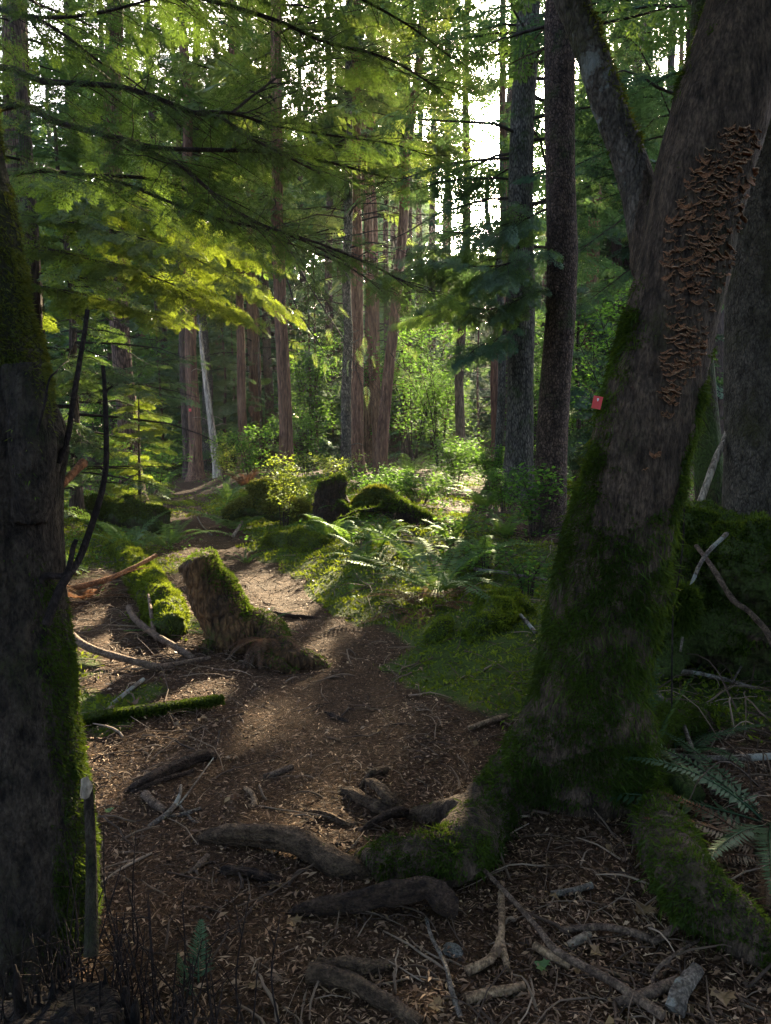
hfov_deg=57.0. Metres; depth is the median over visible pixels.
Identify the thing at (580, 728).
leaning maple
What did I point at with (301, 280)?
forest conifer
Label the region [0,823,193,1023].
dead brush
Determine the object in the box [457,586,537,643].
mossy stone
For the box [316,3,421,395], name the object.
forest conifer
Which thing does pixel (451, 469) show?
leafy shrub
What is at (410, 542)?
fallen stick
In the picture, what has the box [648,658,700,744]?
sword fern
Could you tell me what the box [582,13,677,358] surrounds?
forest conifer
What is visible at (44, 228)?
forest conifer
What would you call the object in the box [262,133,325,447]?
forest conifer
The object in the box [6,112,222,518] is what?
young hemlock
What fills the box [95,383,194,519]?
hemlock sapling
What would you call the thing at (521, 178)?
grey fir
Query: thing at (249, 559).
sword fern
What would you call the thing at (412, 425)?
understory conifer
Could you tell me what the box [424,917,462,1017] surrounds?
fallen stick
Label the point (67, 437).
bare shoot
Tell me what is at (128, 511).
fallen log
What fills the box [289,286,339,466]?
understory conifer
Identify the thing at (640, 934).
fallen stick
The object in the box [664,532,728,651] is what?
mossy twig
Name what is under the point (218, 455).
leafy shrub
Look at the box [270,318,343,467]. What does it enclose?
leafy shrub
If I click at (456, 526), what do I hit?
leafy shrub
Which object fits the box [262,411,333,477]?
leafy shrub
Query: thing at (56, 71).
tall fir
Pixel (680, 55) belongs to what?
forest conifer
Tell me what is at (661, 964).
fallen stick
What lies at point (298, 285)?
forest conifer
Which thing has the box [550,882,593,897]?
fallen stick
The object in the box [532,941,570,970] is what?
fallen stick
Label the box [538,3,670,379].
forest conifer
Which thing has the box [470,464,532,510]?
leafy shrub
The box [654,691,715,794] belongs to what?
dead branch
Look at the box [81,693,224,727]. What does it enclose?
mossy branch
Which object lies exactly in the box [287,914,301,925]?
dead leaf
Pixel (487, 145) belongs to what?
sky
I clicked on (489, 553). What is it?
leafy shrub
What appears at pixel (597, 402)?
trail marker
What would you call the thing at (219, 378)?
understory conifer
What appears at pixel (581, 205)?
forest conifer
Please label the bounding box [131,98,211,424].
forest conifer
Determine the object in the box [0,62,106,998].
mossy snag
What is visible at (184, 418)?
cedar
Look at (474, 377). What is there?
forest conifer
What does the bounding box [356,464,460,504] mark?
leafy shrub
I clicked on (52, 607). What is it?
bare shoot
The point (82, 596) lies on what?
dead fern
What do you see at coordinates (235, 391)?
understory conifer
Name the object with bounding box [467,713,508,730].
fallen stick
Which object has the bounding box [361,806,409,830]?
exposed root
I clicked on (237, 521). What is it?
sword fern
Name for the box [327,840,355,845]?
exposed root
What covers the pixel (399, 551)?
sword fern
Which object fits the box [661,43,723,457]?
forest conifer
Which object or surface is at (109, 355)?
forest conifer
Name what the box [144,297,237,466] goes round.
understory conifer
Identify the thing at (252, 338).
forest conifer
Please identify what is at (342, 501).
sword fern
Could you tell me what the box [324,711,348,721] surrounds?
exposed root
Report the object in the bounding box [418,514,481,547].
sword fern
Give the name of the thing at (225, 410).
understory conifer
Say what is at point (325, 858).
exposed root
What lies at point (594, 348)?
leafy shrub
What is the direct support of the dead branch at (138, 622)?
on the ground at (200, 491)
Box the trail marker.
[591,395,602,409]
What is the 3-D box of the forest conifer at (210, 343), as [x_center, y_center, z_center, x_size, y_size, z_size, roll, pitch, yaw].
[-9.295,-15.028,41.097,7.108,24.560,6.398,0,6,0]
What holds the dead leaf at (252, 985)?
on the path
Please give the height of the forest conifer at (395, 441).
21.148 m
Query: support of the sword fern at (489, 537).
on the ground at (200, 491)
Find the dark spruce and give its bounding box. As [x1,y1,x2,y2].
[360,0,690,533]
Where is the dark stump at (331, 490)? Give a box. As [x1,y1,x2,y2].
[311,472,354,522]
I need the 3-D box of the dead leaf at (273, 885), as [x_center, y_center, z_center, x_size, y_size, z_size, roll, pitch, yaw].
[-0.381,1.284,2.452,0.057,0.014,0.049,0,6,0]
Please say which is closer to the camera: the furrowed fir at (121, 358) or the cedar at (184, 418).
the furrowed fir at (121, 358)
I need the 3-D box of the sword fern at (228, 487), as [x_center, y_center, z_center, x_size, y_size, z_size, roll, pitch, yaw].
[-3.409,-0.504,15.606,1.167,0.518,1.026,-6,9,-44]
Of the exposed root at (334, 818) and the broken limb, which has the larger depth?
the exposed root at (334, 818)
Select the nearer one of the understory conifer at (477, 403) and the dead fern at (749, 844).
the dead fern at (749, 844)
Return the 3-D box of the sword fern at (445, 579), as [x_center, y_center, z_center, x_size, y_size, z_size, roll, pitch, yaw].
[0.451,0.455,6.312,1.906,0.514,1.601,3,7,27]
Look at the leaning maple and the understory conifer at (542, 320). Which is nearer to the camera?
the leaning maple
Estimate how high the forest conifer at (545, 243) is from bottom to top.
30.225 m
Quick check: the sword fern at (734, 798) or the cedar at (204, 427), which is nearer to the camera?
the sword fern at (734, 798)
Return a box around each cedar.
[104,0,255,478]
[121,0,270,481]
[126,0,270,471]
[166,0,395,478]
[267,0,444,474]
[295,2,441,466]
[333,0,512,479]
[689,0,723,506]
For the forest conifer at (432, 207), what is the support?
on the ground at (200, 491)
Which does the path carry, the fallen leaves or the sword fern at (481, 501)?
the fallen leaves
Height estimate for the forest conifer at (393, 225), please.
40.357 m
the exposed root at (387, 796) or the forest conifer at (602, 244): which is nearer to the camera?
the exposed root at (387, 796)
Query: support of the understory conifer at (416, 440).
on the ground at (200, 491)
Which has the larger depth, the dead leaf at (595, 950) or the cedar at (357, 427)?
the cedar at (357, 427)
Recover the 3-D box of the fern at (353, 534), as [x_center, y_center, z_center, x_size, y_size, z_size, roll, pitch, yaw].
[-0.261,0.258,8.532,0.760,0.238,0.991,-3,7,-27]
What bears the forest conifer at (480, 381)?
on the ground at (200, 491)
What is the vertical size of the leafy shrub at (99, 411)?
5.063 m
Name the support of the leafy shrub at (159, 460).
on the ground at (200, 491)
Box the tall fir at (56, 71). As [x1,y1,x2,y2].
[0,0,170,343]
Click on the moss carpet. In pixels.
(517, 695)
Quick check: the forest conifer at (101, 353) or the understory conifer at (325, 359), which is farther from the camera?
the forest conifer at (101, 353)
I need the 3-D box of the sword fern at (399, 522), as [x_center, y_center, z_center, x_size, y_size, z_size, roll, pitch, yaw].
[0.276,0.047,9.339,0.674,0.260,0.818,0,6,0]
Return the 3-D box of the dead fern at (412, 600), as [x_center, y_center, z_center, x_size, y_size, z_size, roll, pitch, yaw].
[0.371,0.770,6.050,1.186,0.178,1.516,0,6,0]
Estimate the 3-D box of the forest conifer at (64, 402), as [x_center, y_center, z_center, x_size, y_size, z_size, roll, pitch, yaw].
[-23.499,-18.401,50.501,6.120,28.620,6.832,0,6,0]
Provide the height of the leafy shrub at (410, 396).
7.139 m
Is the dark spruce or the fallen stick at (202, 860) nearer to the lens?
the fallen stick at (202, 860)
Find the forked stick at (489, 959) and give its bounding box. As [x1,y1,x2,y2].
[464,891,510,976]
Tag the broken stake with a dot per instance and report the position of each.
(91, 942)
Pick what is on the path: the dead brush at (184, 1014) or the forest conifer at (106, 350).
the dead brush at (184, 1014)
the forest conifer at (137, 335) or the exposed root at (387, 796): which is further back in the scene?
the forest conifer at (137, 335)
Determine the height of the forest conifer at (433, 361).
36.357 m
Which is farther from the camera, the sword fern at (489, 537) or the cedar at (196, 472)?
the cedar at (196, 472)
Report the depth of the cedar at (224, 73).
16.82 m
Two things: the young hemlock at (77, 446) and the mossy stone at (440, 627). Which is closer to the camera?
the mossy stone at (440, 627)
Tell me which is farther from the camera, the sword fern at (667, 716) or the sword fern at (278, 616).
the sword fern at (278, 616)
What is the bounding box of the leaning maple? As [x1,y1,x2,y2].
[352,0,770,973]
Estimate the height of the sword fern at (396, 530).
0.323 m
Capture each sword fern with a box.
[85,508,179,547]
[100,519,230,547]
[124,624,202,633]
[151,468,187,486]
[172,509,274,528]
[176,919,214,994]
[204,476,244,500]
[227,549,270,562]
[263,607,300,632]
[287,512,358,537]
[315,520,375,544]
[319,499,362,510]
[322,533,396,562]
[327,527,537,598]
[347,519,419,546]
[374,530,448,562]
[384,514,412,525]
[388,453,445,476]
[413,473,467,496]
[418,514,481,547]
[432,535,524,555]
[444,484,522,508]
[472,512,534,537]
[598,732,770,893]
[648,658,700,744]
[649,691,767,767]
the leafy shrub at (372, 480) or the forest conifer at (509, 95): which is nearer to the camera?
the leafy shrub at (372, 480)
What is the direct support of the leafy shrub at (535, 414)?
on the ground at (200, 491)
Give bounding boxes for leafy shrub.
[59,324,178,479]
[68,436,156,498]
[141,434,195,496]
[204,431,253,480]
[212,423,277,476]
[255,449,318,526]
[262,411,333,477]
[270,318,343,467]
[270,458,312,494]
[286,477,325,503]
[296,453,368,486]
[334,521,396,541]
[339,276,475,465]
[352,462,418,487]
[353,470,429,495]
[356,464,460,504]
[380,305,490,469]
[427,432,503,486]
[427,502,491,545]
[429,539,518,576]
[453,437,535,491]
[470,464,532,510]
[489,311,580,455]
[497,549,551,597]
[501,457,575,537]
[506,282,629,475]
[567,270,722,462]
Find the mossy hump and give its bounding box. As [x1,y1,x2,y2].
[260,527,332,552]
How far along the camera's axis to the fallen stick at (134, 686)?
4.08 m
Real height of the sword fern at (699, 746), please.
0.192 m
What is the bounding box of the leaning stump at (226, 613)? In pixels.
[178,546,332,673]
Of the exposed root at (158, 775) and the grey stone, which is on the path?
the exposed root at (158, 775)
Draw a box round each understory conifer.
[95,303,222,475]
[101,395,174,467]
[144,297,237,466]
[165,314,265,466]
[175,266,294,464]
[213,312,272,460]
[216,276,296,465]
[267,264,366,465]
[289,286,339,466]
[304,382,340,458]
[318,389,340,458]
[319,345,341,458]
[389,340,441,457]
[390,359,436,453]
[413,379,454,458]
[427,307,505,467]
[434,357,486,456]
[486,318,587,468]
[506,282,614,484]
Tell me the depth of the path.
2.72 m
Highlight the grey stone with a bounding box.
[442,942,462,957]
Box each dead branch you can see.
[71,553,157,590]
[73,632,210,669]
[126,594,196,658]
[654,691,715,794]
[655,666,755,689]
[668,752,770,760]
[694,544,770,646]
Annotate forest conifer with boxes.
[0,5,69,458]
[0,34,102,422]
[28,0,170,471]
[32,47,71,442]
[45,0,171,463]
[62,0,231,464]
[79,0,176,412]
[89,0,196,455]
[92,48,158,403]
[98,37,174,428]
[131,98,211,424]
[153,257,263,429]
[160,1,331,465]
[171,36,276,456]
[196,4,340,462]
[198,0,307,438]
[201,174,289,415]
[228,10,340,404]
[230,17,341,452]
[260,0,342,447]
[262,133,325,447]
[274,1,380,449]
[288,0,428,464]
[295,73,364,440]
[297,0,399,409]
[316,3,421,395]
[335,37,439,452]
[338,3,480,452]
[339,10,436,445]
[340,1,470,461]
[364,199,423,447]
[378,203,415,421]
[379,5,475,448]
[380,7,489,452]
[396,15,479,449]
[422,108,489,446]
[424,30,488,423]
[448,0,585,455]
[479,68,609,450]
[479,204,542,422]
[534,14,654,390]
[535,66,583,451]
[535,127,583,364]
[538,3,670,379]
[540,2,660,450]
[572,8,671,377]
[573,6,631,448]
[575,0,684,334]
[580,28,685,260]
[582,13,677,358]
[648,0,684,129]
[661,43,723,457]
[663,40,684,82]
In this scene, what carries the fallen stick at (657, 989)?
on the ground at (200, 491)
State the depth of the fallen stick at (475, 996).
1.97 m
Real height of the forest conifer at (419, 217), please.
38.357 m
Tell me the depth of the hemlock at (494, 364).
19.40 m
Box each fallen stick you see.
[103,677,144,709]
[140,790,168,812]
[148,757,213,826]
[168,807,200,816]
[187,853,215,873]
[197,516,212,535]
[232,521,242,536]
[243,786,257,805]
[263,764,293,778]
[397,539,447,550]
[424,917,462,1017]
[464,981,525,1003]
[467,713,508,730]
[473,567,547,582]
[519,614,537,634]
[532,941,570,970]
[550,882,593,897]
[559,922,680,946]
[566,930,592,949]
[615,975,678,1008]
[651,938,702,983]
[665,962,703,1017]
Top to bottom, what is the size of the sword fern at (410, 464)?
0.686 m
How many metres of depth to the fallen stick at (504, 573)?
6.79 m
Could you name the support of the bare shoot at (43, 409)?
attached to the mossy snag at (44, 767)
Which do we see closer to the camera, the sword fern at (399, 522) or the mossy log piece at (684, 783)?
the mossy log piece at (684, 783)
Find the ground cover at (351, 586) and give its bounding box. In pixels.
[64,448,694,596]
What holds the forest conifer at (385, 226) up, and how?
on the ground at (200, 491)
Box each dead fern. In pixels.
[67,567,151,599]
[218,466,274,485]
[222,635,299,668]
[358,580,473,628]
[645,790,770,909]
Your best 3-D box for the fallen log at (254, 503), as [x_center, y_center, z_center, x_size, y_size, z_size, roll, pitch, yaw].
[-1.719,-0.156,11.402,2.038,0.848,0.762,3,7,28]
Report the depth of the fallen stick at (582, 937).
2.17 m
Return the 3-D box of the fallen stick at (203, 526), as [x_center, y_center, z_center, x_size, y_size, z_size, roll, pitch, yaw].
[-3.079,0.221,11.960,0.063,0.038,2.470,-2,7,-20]
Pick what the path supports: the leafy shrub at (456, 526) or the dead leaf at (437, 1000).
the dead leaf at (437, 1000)
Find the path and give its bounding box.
[62,465,497,1023]
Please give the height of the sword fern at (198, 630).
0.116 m
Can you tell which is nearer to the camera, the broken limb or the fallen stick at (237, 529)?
the broken limb
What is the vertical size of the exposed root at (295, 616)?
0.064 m
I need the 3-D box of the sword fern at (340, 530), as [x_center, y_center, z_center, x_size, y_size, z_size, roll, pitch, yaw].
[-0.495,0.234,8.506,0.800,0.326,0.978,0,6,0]
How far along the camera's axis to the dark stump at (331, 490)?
10.23 m
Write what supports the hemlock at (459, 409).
on the ground at (200, 491)
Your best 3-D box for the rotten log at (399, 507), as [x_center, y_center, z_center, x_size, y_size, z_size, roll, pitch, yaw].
[0.182,0.058,9.171,1.586,0.596,0.556,0,6,4]
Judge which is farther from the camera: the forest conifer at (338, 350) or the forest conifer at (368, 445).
the forest conifer at (338, 350)
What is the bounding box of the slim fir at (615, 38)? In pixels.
[507,0,691,315]
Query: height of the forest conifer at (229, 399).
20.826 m
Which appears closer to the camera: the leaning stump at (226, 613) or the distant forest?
the leaning stump at (226, 613)
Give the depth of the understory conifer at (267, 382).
26.72 m
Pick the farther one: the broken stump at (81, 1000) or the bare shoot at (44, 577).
the bare shoot at (44, 577)
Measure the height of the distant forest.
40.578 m
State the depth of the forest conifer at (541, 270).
41.72 m
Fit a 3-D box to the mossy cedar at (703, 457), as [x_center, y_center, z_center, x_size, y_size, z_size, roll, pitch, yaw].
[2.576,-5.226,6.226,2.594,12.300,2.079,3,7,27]
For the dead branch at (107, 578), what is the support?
on the fallen log at (171, 613)
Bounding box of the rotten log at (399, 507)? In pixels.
[338,494,450,528]
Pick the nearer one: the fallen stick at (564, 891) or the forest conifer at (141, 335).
the fallen stick at (564, 891)
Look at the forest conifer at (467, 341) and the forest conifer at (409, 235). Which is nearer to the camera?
the forest conifer at (409, 235)
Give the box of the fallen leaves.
[71,511,763,1023]
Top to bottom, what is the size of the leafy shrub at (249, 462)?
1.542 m
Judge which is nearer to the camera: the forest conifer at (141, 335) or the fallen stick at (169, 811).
the fallen stick at (169, 811)
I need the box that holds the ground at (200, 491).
[2,433,770,1023]
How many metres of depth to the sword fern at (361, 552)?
7.45 m
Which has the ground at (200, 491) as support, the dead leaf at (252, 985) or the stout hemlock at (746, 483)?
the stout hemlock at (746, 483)
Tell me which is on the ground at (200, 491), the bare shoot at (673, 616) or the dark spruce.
the dark spruce
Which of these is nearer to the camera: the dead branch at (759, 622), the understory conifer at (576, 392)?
the dead branch at (759, 622)
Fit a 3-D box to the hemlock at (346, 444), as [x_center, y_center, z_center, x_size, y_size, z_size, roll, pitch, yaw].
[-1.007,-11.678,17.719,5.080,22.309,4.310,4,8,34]
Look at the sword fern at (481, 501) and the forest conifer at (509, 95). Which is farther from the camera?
the forest conifer at (509, 95)
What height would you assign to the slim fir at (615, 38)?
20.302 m
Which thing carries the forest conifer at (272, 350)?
on the ground at (200, 491)
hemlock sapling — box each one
[64,482,90,573]
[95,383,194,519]
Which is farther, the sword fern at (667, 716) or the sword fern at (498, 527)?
the sword fern at (498, 527)
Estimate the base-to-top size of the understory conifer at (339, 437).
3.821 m
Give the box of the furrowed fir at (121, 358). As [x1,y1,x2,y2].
[0,0,270,502]
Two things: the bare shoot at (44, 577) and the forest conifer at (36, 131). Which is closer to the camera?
the bare shoot at (44, 577)
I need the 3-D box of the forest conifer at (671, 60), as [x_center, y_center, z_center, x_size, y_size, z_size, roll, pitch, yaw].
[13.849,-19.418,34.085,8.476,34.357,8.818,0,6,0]
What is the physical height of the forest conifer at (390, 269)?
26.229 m
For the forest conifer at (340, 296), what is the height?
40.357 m
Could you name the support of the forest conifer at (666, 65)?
on the ground at (200, 491)
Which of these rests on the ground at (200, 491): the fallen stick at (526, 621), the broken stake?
the fallen stick at (526, 621)
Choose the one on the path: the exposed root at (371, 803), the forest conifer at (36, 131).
the exposed root at (371, 803)
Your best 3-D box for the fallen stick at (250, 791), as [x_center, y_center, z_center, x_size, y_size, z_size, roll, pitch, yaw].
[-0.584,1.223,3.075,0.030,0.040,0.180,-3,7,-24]
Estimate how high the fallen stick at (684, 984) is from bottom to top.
0.081 m
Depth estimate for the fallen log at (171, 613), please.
5.78 m
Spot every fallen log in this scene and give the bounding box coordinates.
[84,492,171,533]
[100,533,190,637]
[221,476,312,521]
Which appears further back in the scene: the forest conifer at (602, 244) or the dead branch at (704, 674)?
the forest conifer at (602, 244)
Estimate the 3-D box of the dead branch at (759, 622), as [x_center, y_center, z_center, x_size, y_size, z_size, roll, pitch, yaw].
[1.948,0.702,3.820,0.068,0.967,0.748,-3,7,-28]
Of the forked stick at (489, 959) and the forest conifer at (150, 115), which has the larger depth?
the forest conifer at (150, 115)
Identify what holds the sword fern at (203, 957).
on the path
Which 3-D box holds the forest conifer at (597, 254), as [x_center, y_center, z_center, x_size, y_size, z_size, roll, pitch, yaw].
[9.050,-17.733,28.020,5.810,32.327,6.266,0,6,0]
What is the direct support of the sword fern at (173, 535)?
on the ground at (200, 491)
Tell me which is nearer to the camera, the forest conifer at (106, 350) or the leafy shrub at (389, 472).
the leafy shrub at (389, 472)
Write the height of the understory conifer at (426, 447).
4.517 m
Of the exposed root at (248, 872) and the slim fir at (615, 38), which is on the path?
the exposed root at (248, 872)
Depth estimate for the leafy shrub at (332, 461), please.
14.95 m
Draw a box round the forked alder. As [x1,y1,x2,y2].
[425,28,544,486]
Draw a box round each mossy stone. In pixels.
[423,614,454,643]
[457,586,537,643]
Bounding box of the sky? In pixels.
[0,0,685,416]
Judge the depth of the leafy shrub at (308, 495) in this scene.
11.68 m
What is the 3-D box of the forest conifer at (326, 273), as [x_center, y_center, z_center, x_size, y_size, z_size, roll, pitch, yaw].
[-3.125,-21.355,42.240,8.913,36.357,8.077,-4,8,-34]
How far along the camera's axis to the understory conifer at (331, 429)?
35.15 m
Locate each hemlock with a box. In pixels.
[0,0,311,337]
[0,0,487,334]
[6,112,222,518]
[151,0,303,468]
[262,0,436,479]
[401,0,507,471]
[432,0,546,464]
[721,118,770,517]
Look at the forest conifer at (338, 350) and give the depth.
56.51 m
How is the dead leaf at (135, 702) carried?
on the ground at (200, 491)
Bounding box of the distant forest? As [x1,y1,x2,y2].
[0,40,663,437]
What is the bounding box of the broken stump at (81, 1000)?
[0,951,140,1023]
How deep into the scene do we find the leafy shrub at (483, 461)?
14.93 m
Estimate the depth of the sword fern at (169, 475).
20.29 m
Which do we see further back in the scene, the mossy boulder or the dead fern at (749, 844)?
the mossy boulder
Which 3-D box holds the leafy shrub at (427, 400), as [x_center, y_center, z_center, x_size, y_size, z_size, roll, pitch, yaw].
[1.591,-4.323,24.034,3.451,5.845,4.308,-2,7,-20]
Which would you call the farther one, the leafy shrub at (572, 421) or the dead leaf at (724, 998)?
the leafy shrub at (572, 421)
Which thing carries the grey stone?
on the ground at (200, 491)
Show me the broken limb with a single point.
(77, 468)
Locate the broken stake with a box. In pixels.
[80,776,98,957]
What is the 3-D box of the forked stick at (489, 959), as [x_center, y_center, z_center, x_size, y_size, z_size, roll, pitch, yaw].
[0.353,1.303,2.181,0.125,0.057,0.352,3,7,26]
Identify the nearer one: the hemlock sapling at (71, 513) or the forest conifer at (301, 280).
the hemlock sapling at (71, 513)
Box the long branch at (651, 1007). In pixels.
[482,868,665,1020]
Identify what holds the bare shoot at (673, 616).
attached to the leaning maple
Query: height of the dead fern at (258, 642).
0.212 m
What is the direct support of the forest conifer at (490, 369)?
on the ground at (200, 491)
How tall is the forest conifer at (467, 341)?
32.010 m
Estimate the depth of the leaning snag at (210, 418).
21.16 m
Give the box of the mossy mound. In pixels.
[350,483,396,516]
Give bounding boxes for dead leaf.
[126,697,139,705]
[247,980,261,989]
[267,880,281,888]
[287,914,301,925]
[428,995,445,1011]
[589,943,605,955]
[633,902,656,914]
[708,986,736,1005]
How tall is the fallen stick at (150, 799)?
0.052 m
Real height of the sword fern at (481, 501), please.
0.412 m
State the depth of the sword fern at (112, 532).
8.66 m
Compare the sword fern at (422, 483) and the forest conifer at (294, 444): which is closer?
the sword fern at (422, 483)
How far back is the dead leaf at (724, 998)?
1.92 m
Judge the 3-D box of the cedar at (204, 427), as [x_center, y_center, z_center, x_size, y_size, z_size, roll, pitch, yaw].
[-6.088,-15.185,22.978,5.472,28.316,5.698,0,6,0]
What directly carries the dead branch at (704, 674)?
on the ground at (200, 491)
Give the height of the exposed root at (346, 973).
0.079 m
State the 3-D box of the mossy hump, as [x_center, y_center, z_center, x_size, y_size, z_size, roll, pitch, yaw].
[-1.169,0.448,9.369,1.282,0.526,0.548,6,9,44]
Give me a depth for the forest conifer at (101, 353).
52.56 m
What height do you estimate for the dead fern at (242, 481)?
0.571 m
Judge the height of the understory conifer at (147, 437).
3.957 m
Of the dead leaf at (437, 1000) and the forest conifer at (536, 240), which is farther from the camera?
the forest conifer at (536, 240)
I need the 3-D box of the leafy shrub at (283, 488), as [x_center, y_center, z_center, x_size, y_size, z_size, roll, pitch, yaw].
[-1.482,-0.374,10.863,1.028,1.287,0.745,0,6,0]
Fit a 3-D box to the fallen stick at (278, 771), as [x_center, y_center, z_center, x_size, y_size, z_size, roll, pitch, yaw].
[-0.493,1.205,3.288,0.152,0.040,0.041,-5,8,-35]
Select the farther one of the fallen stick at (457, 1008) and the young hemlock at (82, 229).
the young hemlock at (82, 229)
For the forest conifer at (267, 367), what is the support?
on the ground at (200, 491)
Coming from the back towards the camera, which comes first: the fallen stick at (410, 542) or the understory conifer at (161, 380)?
the understory conifer at (161, 380)
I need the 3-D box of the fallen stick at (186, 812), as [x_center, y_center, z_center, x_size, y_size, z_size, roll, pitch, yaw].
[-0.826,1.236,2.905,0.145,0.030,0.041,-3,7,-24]
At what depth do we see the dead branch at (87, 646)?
4.50 m
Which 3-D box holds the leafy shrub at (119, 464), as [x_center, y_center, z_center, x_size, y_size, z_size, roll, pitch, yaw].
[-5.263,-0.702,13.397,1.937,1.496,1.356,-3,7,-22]
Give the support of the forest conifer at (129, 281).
on the ground at (200, 491)
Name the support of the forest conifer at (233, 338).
on the ground at (200, 491)
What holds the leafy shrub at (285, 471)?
on the ground at (200, 491)
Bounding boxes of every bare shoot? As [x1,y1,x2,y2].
[36,370,57,435]
[38,539,77,588]
[41,365,112,625]
[57,309,89,463]
[671,508,684,709]
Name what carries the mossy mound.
on the ground at (200, 491)
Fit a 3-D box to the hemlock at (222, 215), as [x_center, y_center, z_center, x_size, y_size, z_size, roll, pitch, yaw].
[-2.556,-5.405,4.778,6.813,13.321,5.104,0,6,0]
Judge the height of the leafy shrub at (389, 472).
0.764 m
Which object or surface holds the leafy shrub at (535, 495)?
on the ground at (200, 491)
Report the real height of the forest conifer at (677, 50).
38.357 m
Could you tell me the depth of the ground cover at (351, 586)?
12.83 m
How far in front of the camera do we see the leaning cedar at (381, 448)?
17.85 m
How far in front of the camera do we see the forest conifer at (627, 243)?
31.94 m
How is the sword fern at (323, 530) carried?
on the ground at (200, 491)
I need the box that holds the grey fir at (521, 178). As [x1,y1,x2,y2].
[345,0,685,501]
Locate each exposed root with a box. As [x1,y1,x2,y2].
[123,748,217,793]
[194,823,372,879]
[217,864,283,882]
[272,611,319,618]
[285,875,458,918]
[305,809,357,825]
[305,955,423,1023]
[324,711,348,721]
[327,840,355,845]
[338,786,390,813]
[359,765,404,807]
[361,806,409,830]
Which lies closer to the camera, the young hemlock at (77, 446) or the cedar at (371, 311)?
the young hemlock at (77, 446)
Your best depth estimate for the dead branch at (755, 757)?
3.12 m
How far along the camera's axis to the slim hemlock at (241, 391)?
23.42 m
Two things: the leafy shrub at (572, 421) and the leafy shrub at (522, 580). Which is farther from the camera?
the leafy shrub at (572, 421)
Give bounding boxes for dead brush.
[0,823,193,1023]
[36,879,280,1023]
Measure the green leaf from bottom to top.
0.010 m
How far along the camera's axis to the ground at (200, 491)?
3.90 m
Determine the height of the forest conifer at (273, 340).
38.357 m
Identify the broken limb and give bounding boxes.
[64,458,87,487]
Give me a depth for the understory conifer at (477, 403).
26.65 m
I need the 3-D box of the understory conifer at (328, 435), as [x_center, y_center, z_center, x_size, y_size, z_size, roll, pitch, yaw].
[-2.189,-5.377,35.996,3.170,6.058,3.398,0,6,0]
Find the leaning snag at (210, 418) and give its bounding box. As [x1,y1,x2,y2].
[191,324,226,477]
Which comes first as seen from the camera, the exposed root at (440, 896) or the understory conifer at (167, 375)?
the exposed root at (440, 896)
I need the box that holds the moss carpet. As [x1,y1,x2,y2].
[64,476,770,747]
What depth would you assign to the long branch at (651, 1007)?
2.02 m
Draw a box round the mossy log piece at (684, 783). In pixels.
[660,750,705,807]
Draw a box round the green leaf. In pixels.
[534,958,549,970]
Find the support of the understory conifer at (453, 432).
on the ground at (200, 491)
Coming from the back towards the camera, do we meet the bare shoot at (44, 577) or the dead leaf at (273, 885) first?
the dead leaf at (273, 885)

